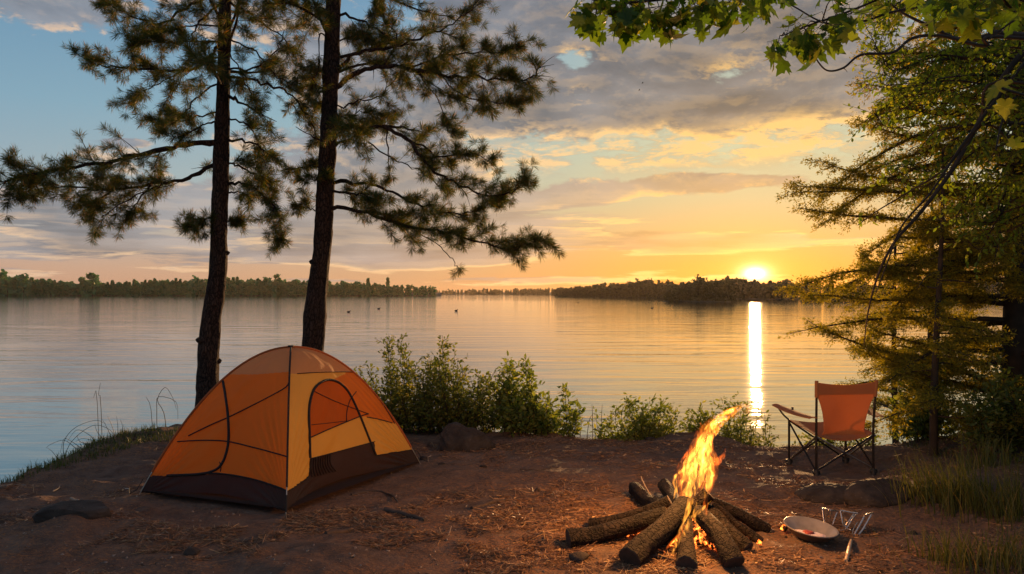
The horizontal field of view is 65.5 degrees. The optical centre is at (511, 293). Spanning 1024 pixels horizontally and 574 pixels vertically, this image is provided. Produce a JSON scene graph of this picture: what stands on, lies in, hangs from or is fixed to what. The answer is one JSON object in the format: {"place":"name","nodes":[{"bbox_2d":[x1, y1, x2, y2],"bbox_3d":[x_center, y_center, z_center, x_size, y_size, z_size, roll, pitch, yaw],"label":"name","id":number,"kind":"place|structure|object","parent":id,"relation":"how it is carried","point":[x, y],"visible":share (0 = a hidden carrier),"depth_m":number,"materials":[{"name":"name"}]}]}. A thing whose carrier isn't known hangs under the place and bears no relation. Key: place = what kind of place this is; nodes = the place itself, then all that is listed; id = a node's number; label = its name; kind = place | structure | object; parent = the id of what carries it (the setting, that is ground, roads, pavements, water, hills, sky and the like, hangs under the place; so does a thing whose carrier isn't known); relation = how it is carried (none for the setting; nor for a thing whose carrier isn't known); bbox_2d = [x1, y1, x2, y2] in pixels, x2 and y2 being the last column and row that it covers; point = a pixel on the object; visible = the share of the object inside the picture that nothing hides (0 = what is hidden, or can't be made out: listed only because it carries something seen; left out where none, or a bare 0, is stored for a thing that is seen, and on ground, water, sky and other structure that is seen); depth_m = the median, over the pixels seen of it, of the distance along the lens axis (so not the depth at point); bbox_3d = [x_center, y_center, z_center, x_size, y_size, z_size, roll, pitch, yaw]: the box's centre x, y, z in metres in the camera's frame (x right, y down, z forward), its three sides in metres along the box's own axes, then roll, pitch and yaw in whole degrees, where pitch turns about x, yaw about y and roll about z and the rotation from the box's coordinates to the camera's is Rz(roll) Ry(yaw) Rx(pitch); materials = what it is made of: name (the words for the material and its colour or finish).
{"place":"outdoors","nodes":[
{"label":"outdoors","id":0,"kind":"place"},
{"bbox_2d":[1,293,441,295],"bbox_3d":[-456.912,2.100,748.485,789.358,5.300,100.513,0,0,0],"label":"bank","id":1,"kind":"structure","parent":0,"point":[438,294],"depth_m":725.82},
{"bbox_2d":[0,268,15,295],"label":"tree","id":2,"kind":"object","parent":1,"relation":"on","point":[6,285],"visible":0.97,"depth_m":713.29,"materials":[{"name":"green plant"}]},
{"bbox_2d":[16,273,30,295],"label":"tree","id":3,"kind":"object","parent":1,"relation":"on","point":[22,281],"visible":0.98,"depth_m":712.51,"materials":[{"name":"green plant"}]},
{"bbox_2d":[78,276,89,295],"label":"tree","id":4,"kind":"object","parent":1,"relation":"on","point":[83,284],"visible":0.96,"depth_m":713.25,"materials":[{"name":"green plant"}]},
{"bbox_2d":[85,272,101,295],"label":"tree","id":5,"kind":"object","parent":1,"relation":"on","point":[94,278],"visible":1,"depth_m":713.70,"materials":[{"name":"green plant"}]},
{"bbox_2d":[184,276,197,295],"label":"tree","id":6,"kind":"object","parent":1,"relation":"on","point":[191,286],"visible":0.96,"depth_m":714.00,"materials":[{"name":"green plant"}]},
{"bbox_2d":[0,275,436,295],"bbox_3d":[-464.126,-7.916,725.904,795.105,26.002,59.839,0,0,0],"label":"woodland","id":7,"kind":"object","parent":1,"relation":"on","point":[154,287],"visible":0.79,"depth_m":729.91,"materials":[{"name":"green plant"}]},
{"bbox_2d":[269,274,281,295],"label":"tree","id":8,"kind":"object","parent":1,"relation":"on","point":[275,283],"visible":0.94,"depth_m":713.64,"materials":[{"name":"green plant"}]},
{"bbox_2d":[404,292,550,294],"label":"distant bank","id":9,"kind":"structure","parent":0,"point":[475,294],"depth_m":1419.83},
{"bbox_2d":[412,288,554,294],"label":"distant woodland","id":10,"kind":"object","parent":9,"relation":"on","point":[515,291],"visible":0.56,"depth_m":1273.40,"materials":[{"name":"green plant"}]},
{"bbox_2d":[0,294,1002,482],"bbox_3d":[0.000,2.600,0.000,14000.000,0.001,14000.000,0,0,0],"label":"water","id":11,"kind":"structure","parent":0,"point":[63,359],"depth_m":36.05,"materials":[{"name":"grey liquid"}]},
{"bbox_2d":[0,0,1011,292],"label":"sky","id":12,"kind":"structure","parent":0,"point":[677,178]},
{"bbox_2d":[0,424,1023,573],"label":"ground","id":13,"kind":"structure","parent":0,"point":[86,480],"depth_m":6.13,"materials":[{"name":"brown soil"}]},
{"bbox_2d":[32,500,110,522],"bbox_3d":[-3.157,1.598,5.760,0.581,0.171,0.338,0,0,0],"label":"flat stone","id":14,"kind":"object","parent":13,"relation":"on","point":[91,509],"visible":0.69,"depth_m":5.65,"materials":[{"name":"grey stone"}]},
{"bbox_2d":[46,416,122,457],"bbox_3d":[-4.556,1.532,8.476,0.740,0.453,1.066,0,0,-20],"label":"arching sedge","id":15,"kind":"object","parent":13,"relation":"on","point":[84,438],"visible":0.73,"depth_m":8.31,"materials":[{"name":"green plant"}]},
{"bbox_2d":[93,387,101,436],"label":"dry reed","id":16,"kind":"object","parent":13,"relation":"on","point":[97,413],"visible":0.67,"depth_m":10.07,"materials":[{"name":"brown plant"}]},
{"bbox_2d":[0,0,321,406],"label":"pine tree","id":17,"kind":"object","parent":13,"relation":"on","point":[198,57],"visible":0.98,"depth_m":9.71,"materials":[{"name":"green plant"}]},
{"bbox_2d":[146,387,177,424],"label":"dry reed","id":18,"kind":"object","parent":13,"relation":"on","point":[160,406],"visible":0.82,"depth_m":10.07,"materials":[{"name":"brown plant"}]},
{"bbox_2d":[183,547,199,555],"bbox_3d":[-2.065,1.669,5.135,0.105,0.059,0.098,0,0,0],"label":"stone","id":19,"kind":"object","parent":13,"relation":"on","point":[190,551],"visible":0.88,"depth_m":5.10,"materials":[{"name":"grey stone"}]},
{"bbox_2d":[125,345,430,518],"bbox_3d":[-2.010,1.108,7.250,1.714,1.263,2.243,0,0,23],"label":"tent","id":20,"kind":"object","parent":13,"relation":"on","point":[285,428],"visible":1,"depth_m":6.68,"materials":[{"name":"fabric"}]},
{"bbox_2d":[310,381,358,435],"bbox_3d":[-1.598,0.984,6.944,0.151,0.424,0.754,0,0,22],"label":"tent window","id":21,"kind":"structure","parent":20,"relation":"in","point":[323,410],"depth_m":6.94,"materials":[{"name":"orange fabric"}]},
{"bbox_2d":[311,417,369,457],"bbox_3d":[-1.510,1.253,6.934,0.071,0.252,0.875,0,0,24],"label":"door panel","id":22,"kind":"structure","parent":20,"relation":"in","point":[352,433],"depth_m":6.96,"materials":[{"name":"orange fabric"}]},
{"bbox_2d":[350,490,401,508],"bbox_3d":[-1.016,1.679,6.490,0.252,0.038,0.714,0,0,-44],"label":"root","id":23,"kind":"object","parent":13,"relation":"on","point":[386,493],"visible":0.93,"depth_m":6.70,"materials":[{"name":"brown wood"}]},
{"bbox_2d":[354,332,449,433],"bbox_3d":[-1.366,1.092,9.595,1.266,1.224,0.957,0,0,0],"label":"shrub","id":24,"kind":"object","parent":13,"relation":"on","point":[398,404],"visible":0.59,"depth_m":9.46,"materials":[{"name":"green plant"}]},
{"bbox_2d":[383,507,425,520],"bbox_3d":[-0.781,1.647,5.913,0.506,0.060,0.078,0,0,45],"label":"root","id":25,"kind":"object","parent":13,"relation":"on","point":[391,510],"visible":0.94,"depth_m":5.96,"materials":[{"name":"brown wood"}]},
{"bbox_2d":[250,0,565,351],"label":"pine tree","id":26,"kind":"object","parent":13,"relation":"on","point":[335,124],"visible":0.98,"depth_m":9.77,"materials":[{"name":"green plant"}]},
{"bbox_2d":[406,334,518,434],"bbox_3d":[-0.581,1.133,9.510,1.373,1.309,1.068,0,0,0],"label":"shrub","id":27,"kind":"object","parent":13,"relation":"on","point":[469,411],"visible":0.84,"depth_m":9.33,"materials":[{"name":"green plant"}]},
{"bbox_2d":[437,422,494,451],"bbox_3d":[-0.489,1.543,8.530,0.622,0.325,0.405,0,0,0],"label":"boulder","id":28,"kind":"object","parent":13,"relation":"on","point":[456,436],"visible":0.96,"depth_m":8.41,"materials":[{"name":"grey stone"}]},
{"bbox_2d":[470,497,513,508],"bbox_3d":[-0.155,1.670,6.320,0.422,0.047,0.045,0,0,-41],"label":"root","id":29,"kind":"object","parent":13,"relation":"on","point":[483,504],"visible":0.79,"depth_m":6.29,"materials":[{"name":"brown wood"}]},
{"bbox_2d":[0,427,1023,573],"bbox_3d":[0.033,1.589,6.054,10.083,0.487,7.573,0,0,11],"label":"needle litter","id":30,"kind":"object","parent":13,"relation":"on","point":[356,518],"visible":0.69,"depth_m":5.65,"materials":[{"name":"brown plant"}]},
{"bbox_2d":[0,423,1023,483],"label":"bank grass","id":31,"kind":"structure","parent":13,"relation":"on","point":[60,458],"depth_m":8.15,"materials":[{"name":"green plant"}]},
{"bbox_2d":[480,350,561,436],"bbox_3d":[0.125,1.274,9.345,1.015,1.196,0.876,0,0,0],"label":"shrub","id":32,"kind":"object","parent":13,"relation":"on","point":[522,416],"visible":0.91,"depth_m":9.21,"materials":[{"name":"green plant"}]},
{"bbox_2d":[520,467,557,470],"bbox_3d":[0.256,1.641,7.414,0.366,0.030,0.104,0,0,-3],"label":"stick","id":33,"kind":"object","parent":13,"relation":"on","point":[536,469],"visible":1,"depth_m":7.40,"materials":[{"name":"brown wood"}]},
{"bbox_2d":[537,382,587,437],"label":"shrub","id":34,"kind":"object","parent":13,"relation":"on","point":[572,426],"visible":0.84,"depth_m":9.24,"materials":[{"name":"green plant"}]},
{"bbox_2d":[569,551,588,562],"bbox_3d":[0.420,1.665,5.002,0.128,0.072,0.102,0,0,11],"label":"stone","id":35,"kind":"object","parent":13,"relation":"on","point":[579,556],"visible":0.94,"depth_m":4.98,"materials":[{"name":"grey stone"}]},
{"bbox_2d":[566,409,601,437],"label":"dry reed","id":36,"kind":"object","parent":13,"relation":"on","point":[592,423],"visible":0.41,"depth_m":9.52,"materials":[{"name":"brown plant"}]},
{"bbox_2d":[565,506,666,547],"bbox_3d":[0.718,1.583,5.389,0.711,0.249,0.136,0,0,-11],"label":"firewood log","id":37,"kind":"object","parent":13,"relation":"on","point":[611,530],"visible":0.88,"depth_m":5.33,"materials":[{"name":"brown wood"}]},
{"bbox_2d":[588,496,671,526],"bbox_3d":[0.837,1.568,5.663,0.594,0.282,0.090,0,0,16],"label":"firewood log","id":38,"kind":"object","parent":13,"relation":"on","point":[665,501],"visible":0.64,"depth_m":5.64,"materials":[{"name":"brown wood"}]},
{"bbox_2d":[587,392,687,440],"bbox_3d":[1.480,1.611,9.366,1.183,0.927,0.701,0,0,0],"label":"shrub","id":39,"kind":"object","parent":13,"relation":"on","point":[635,430],"visible":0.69,"depth_m":9.27,"materials":[{"name":"green plant"}]},
{"bbox_2d":[629,482,667,508],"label":"firewood log","id":40,"kind":"object","parent":13,"relation":"on","point":[640,494],"visible":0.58,"depth_m":6.19,"materials":[{"name":"brown wood"}]},
{"bbox_2d":[657,478,678,502],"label":"firewood log","id":41,"kind":"object","parent":40,"relation":"on","point":[665,486],"visible":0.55,"depth_m":6.10,"materials":[{"name":"brown wood"}]},
{"bbox_2d":[645,437,654,440],"bbox_3d":[1.570,1.659,9.046,0.107,0.058,0.089,0,0,-26],"label":"stone","id":42,"kind":"object","parent":13,"relation":"on","point":[649,438],"visible":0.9,"depth_m":9.02,"materials":[{"name":"grey stone"}]},
{"bbox_2d":[618,496,693,566],"bbox_3d":[0.939,1.536,5.130,0.178,0.352,0.685,0,0,43],"label":"firewood log","id":43,"kind":"object","parent":13,"relation":"on","point":[641,548],"visible":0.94,"depth_m":5.03,"materials":[{"name":"brown wood"}]},
{"bbox_2d":[659,531,677,547],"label":"firewood log","id":44,"kind":"object","parent":13,"relation":"on","point":[669,541],"visible":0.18,"depth_m":5.18,"materials":[{"name":"brown wood"}]},
{"bbox_2d":[690,488,714,506],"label":"firewood log","id":45,"kind":"object","parent":44,"relation":"on","point":[704,497],"visible":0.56,"depth_m":5.38,"materials":[{"name":"brown wood"}]},
{"bbox_2d":[652,554,703,564],"bbox_3d":[0.959,1.657,4.963,0.468,0.034,0.024,0,0,24],"label":"stick","id":46,"kind":"object","parent":13,"relation":"on","point":[660,556],"visible":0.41,"depth_m":4.96,"materials":[{"name":"brown wood"}]},
{"bbox_2d":[675,513,697,568],"bbox_3d":[1.110,1.578,5.079,0.134,0.274,0.592,0,0,12],"label":"firewood log","id":47,"kind":"object","parent":13,"relation":"on","point":[686,556],"visible":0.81,"depth_m":4.95,"materials":[{"name":"brown wood"}]},
{"bbox_2d":[678,400,721,435],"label":"shrub","id":48,"kind":"object","parent":13,"relation":"on","point":[706,425],"visible":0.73,"depth_m":9.26,"materials":[{"name":"green plant"}]},
{"bbox_2d":[625,518,787,549],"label":"embers","id":49,"kind":"object","parent":13,"relation":"on","point":[700,535],"visible":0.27,"depth_m":5.29,"materials":[{"name":"orange wood"}]},
{"bbox_2d":[692,505,744,567],"bbox_3d":[1.303,1.550,5.063,0.135,0.286,0.520,0,0,-12],"label":"firewood log","id":50,"kind":"object","parent":13,"relation":"on","point":[712,527],"visible":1,"depth_m":4.96,"materials":[{"name":"brown wood"}]},
{"bbox_2d":[706,504,752,550],"bbox_3d":[1.426,1.571,5.280,0.117,0.260,0.412,0,0,-30],"label":"firewood log","id":51,"kind":"object","parent":13,"relation":"on","point":[742,541],"visible":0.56,"depth_m":5.19,"materials":[{"name":"brown wood"}]},
{"bbox_2d":[709,391,756,443],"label":"shrub","id":52,"kind":"object","parent":13,"relation":"on","point":[726,431],"visible":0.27,"depth_m":9.45,"materials":[{"name":"green plant"}]},
{"bbox_2d":[711,502,762,542],"bbox_3d":[1.535,1.578,5.457,0.375,0.247,0.075,0,0,36],"label":"firewood log","id":53,"kind":"object","parent":13,"relation":"on","point":[750,533],"visible":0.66,"depth_m":5.41,"materials":[{"name":"brown wood"}]},
{"bbox_2d":[710,497,770,532],"bbox_3d":[1.596,1.570,5.580,0.425,0.271,0.103,0,0,4],"label":"firewood log","id":54,"kind":"object","parent":13,"relation":"on","point":[753,522],"visible":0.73,"depth_m":5.54,"materials":[{"name":"brown wood"}]},
{"bbox_2d":[733,407,778,446],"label":"shrub","id":55,"kind":"object","parent":13,"relation":"on","point":[759,442],"visible":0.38,"depth_m":9.06,"materials":[{"name":"green plant"}]},
{"bbox_2d":[564,0,1023,75],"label":"overhanging maple","id":56,"kind":"object","parent":13,"relation":"on","point":[970,19],"visible":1,"depth_m":3.35,"materials":[{"name":"green plant"}]},
{"bbox_2d":[783,516,838,541],"bbox_3d":[2.034,1.617,5.419,0.356,0.110,0.356,0,0,0],"label":"tin bowl","id":57,"kind":"object","parent":13,"relation":"on","point":[809,529],"visible":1,"depth_m":5.48,"materials":[{"name":"metal"}]},
{"bbox_2d":[794,482,847,505],"bbox_3d":[2.604,1.664,6.511,0.554,0.184,0.418,0,0,0],"label":"ledge rock","id":58,"kind":"object","parent":13,"relation":"on","point":[829,494],"visible":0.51,"depth_m":6.41,"materials":[{"name":"grey stone"}]},
{"bbox_2d":[772,380,883,475],"bbox_3d":[3.094,1.244,7.622,0.965,0.885,0.657,0,0,-7],"label":"camp chair","id":59,"kind":"object","parent":13,"relation":"on","point":[846,409],"visible":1,"depth_m":7.37,"materials":[{"name":"fabric"}]},
{"bbox_2d":[799,480,859,487],"bbox_3d":[2.762,1.636,6.822,0.640,0.078,0.324,0,0,10],"label":"root","id":60,"kind":"object","parent":13,"relation":"on","point":[841,481],"visible":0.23,"depth_m":6.88,"materials":[{"name":"brown wood"}]},
{"bbox_2d":[821,507,838,523],"bbox_3d":[2.300,1.624,5.720,0.136,0.181,0.120,0,0,0],"label":"wire stand","id":61,"kind":"object","parent":13,"relation":"on","point":[830,510],"visible":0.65,"depth_m":5.70,"materials":[{"name":"metal"}]},
{"bbox_2d":[793,429,894,446],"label":"shrub","id":62,"kind":"object","parent":13,"relation":"on","point":[842,443],"visible":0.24,"depth_m":8.64,"materials":[{"name":"green plant"}]},
{"bbox_2d":[839,509,857,532],"bbox_3d":[2.375,1.633,5.621,0.155,0.212,0.059,0,0,-12],"label":"wire stand","id":63,"kind":"object","parent":13,"relation":"on","point":[850,520],"visible":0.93,"depth_m":5.62,"materials":[{"name":"metal"}]},
{"bbox_2d":[844,512,873,562],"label":"grill tongs","id":64,"kind":"object","parent":13,"relation":"on","point":[848,551],"visible":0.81,"depth_m":5.56,"materials":[{"name":"metal"}]},
{"bbox_2d":[843,478,913,507],"bbox_3d":[2.941,1.617,6.407,0.620,0.240,0.575,0,0,0],"label":"ledge rock","id":65,"kind":"object","parent":13,"relation":"on","point":[865,493],"visible":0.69,"depth_m":6.26,"materials":[{"name":"grey stone"}]},
{"bbox_2d":[833,225,961,443],"bbox_3d":[5.095,1.291,10.774,1.573,4.384,1.857,0,0,15],"label":"hemlock sapling","id":66,"kind":"object","parent":13,"relation":"on","point":[880,399],"visible":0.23,"depth_m":10.66,"materials":[{"name":"green plant"}]},
{"bbox_2d":[772,5,1023,447],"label":"hemlock tree","id":67,"kind":"object","parent":13,"relation":"on","point":[995,268],"visible":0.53,"depth_m":8.46,"materials":[{"name":"green plant"}]},
{"bbox_2d":[792,0,1023,344],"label":"maple tree","id":68,"kind":"object","parent":13,"relation":"on","point":[989,100],"visible":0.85,"depth_m":5.80,"materials":[{"name":"green plant"}]},
{"bbox_2d":[907,530,917,534],"bbox_3d":[2.799,1.680,5.562,0.074,0.044,0.061,0,0,-16],"label":"stone","id":69,"kind":"object","parent":13,"relation":"on","point":[914,532],"visible":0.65,"depth_m":5.55,"materials":[{"name":"stone"}]},
{"bbox_2d":[878,358,964,442],"bbox_3d":[4.454,1.161,8.628,1.013,1.033,0.741,0,0,0],"label":"shrub","id":70,"kind":"object","parent":13,"relation":"on","point":[918,424],"visible":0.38,"depth_m":8.49,"materials":[{"name":"green plant"}]},
{"bbox_2d":[867,446,978,517],"bbox_3d":[3.087,1.431,6.178,0.864,0.504,0.817,0,0,0],"label":"grass tussock","id":71,"kind":"object","parent":13,"relation":"on","point":[914,485],"depth_m":6.16,"materials":[{"name":"green plant"}]},
{"bbox_2d":[858,200,997,416],"bbox_3d":[6.203,0.950,11.758,2.186,5.101,2.294,0,0,0],"label":"hemlock sapling","id":72,"kind":"object","parent":13,"relation":"on","point":[901,247],"visible":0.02,"depth_m":11.60,"materials":[{"name":"green plant"}]},
{"bbox_2d":[863,149,1023,455],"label":"hemlock tree","id":73,"kind":"object","parent":13,"relation":"on","point":[932,399],"visible":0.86,"depth_m":7.71,"materials":[{"name":"green plant"}]},
{"bbox_2d":[869,512,1023,573],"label":"grass tussock","id":74,"kind":"object","parent":13,"relation":"on","point":[946,557],"depth_m":4.86,"materials":[{"name":"green plant"}]},
{"bbox_2d":[894,443,1015,524],"bbox_3d":[3.288,1.409,5.931,0.857,0.535,0.816,0,0,-43],"label":"grass tussock","id":75,"kind":"object","parent":13,"relation":"on","point":[969,494],"depth_m":5.89,"materials":[{"name":"green plant"}]},
{"bbox_2d":[937,429,1023,470],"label":"grass tussock","id":76,"kind":"object","parent":13,"relation":"on","point":[985,459],"depth_m":6.76,"materials":[{"name":"green plant"}]},
{"bbox_2d":[946,354,1023,458],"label":"shrub","id":77,"kind":"object","parent":13,"relation":"on","point":[997,403],"visible":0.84,"depth_m":7.30,"materials":[{"name":"green plant"}]},
{"bbox_2d":[968,198,1002,343],"bbox_3d":[7.591,-1.621,10.051,3.212,7.359,2.999,0,0,13],"label":"hemlock sapling","id":78,"kind":"object","parent":13,"relation":"on","point":[994,299],"visible":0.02,"depth_m":11.37,"materials":[{"name":"green plant"}]},
{"bbox_2d":[948,457,1023,530],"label":"grass tussock","id":79,"kind":"object","parent":13,"relation":"on","point":[1012,511],"depth_m":5.67,"materials":[{"name":"green plant"}]},
{"bbox_2d":[954,517,1023,573],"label":"grass tussock","id":80,"kind":"object","parent":13,"relation":"on","point":[1012,548],"depth_m":4.86,"materials":[{"name":"green plant"}]},
{"bbox_2d":[0,427,1023,573],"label":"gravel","id":81,"kind":"structure","parent":0,"point":[353,556],"depth_m":5.62,"materials":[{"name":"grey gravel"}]},
{"bbox_2d":[663,300,729,301],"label":"headland bank","id":82,"kind":"structure","parent":0,"point":[696,301],"depth_m":230.81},
{"bbox_2d":[670,284,687,300],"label":"tree","id":83,"kind":"object","parent":82,"relation":"on","point":[677,287],"visible":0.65,"depth_m":235.95,"materials":[{"name":"green plant"}]},
{"bbox_2d":[682,282,695,299],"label":"tree","id":84,"kind":"object","parent":82,"relation":"on","point":[686,285],"visible":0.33,"depth_m":239.20,"materials":[{"name":"green plant"}]},
{"bbox_2d":[685,274,713,300],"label":"tree","id":85,"kind":"object","parent":82,"relation":"on","point":[699,284],"visible":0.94,"depth_m":232.86,"materials":[{"name":"green plant"}]},
{"bbox_2d":[663,288,739,301],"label":"headland thicket","id":86,"kind":"object","parent":82,"relation":"on","point":[676,296],"visible":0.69,"depth_m":232.76,"materials":[{"name":"green plant"}]},
{"bbox_2d":[706,279,726,301],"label":"tree","id":87,"kind":"object","parent":82,"relation":"on","point":[714,293],"visible":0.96,"depth_m":231.32,"materials":[{"name":"green plant"}]},
{"bbox_2d":[719,280,735,301],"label":"tree","id":88,"kind":"object","parent":82,"relation":"on","point":[731,288],"visible":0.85,"depth_m":232.02,"materials":[{"name":"green plant"}]},
{"bbox_2d":[559,296,1002,299],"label":"sunlit bank","id":89,"kind":"structure","parent":0,"point":[741,298],"depth_m":320.52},
{"bbox_2d":[554,275,1003,298],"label":"sunlit woodland","id":90,"kind":"object","parent":89,"relation":"on","point":[744,289],"visible":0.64,"depth_m":408.46,"materials":[{"name":"green plant"}]}
]}

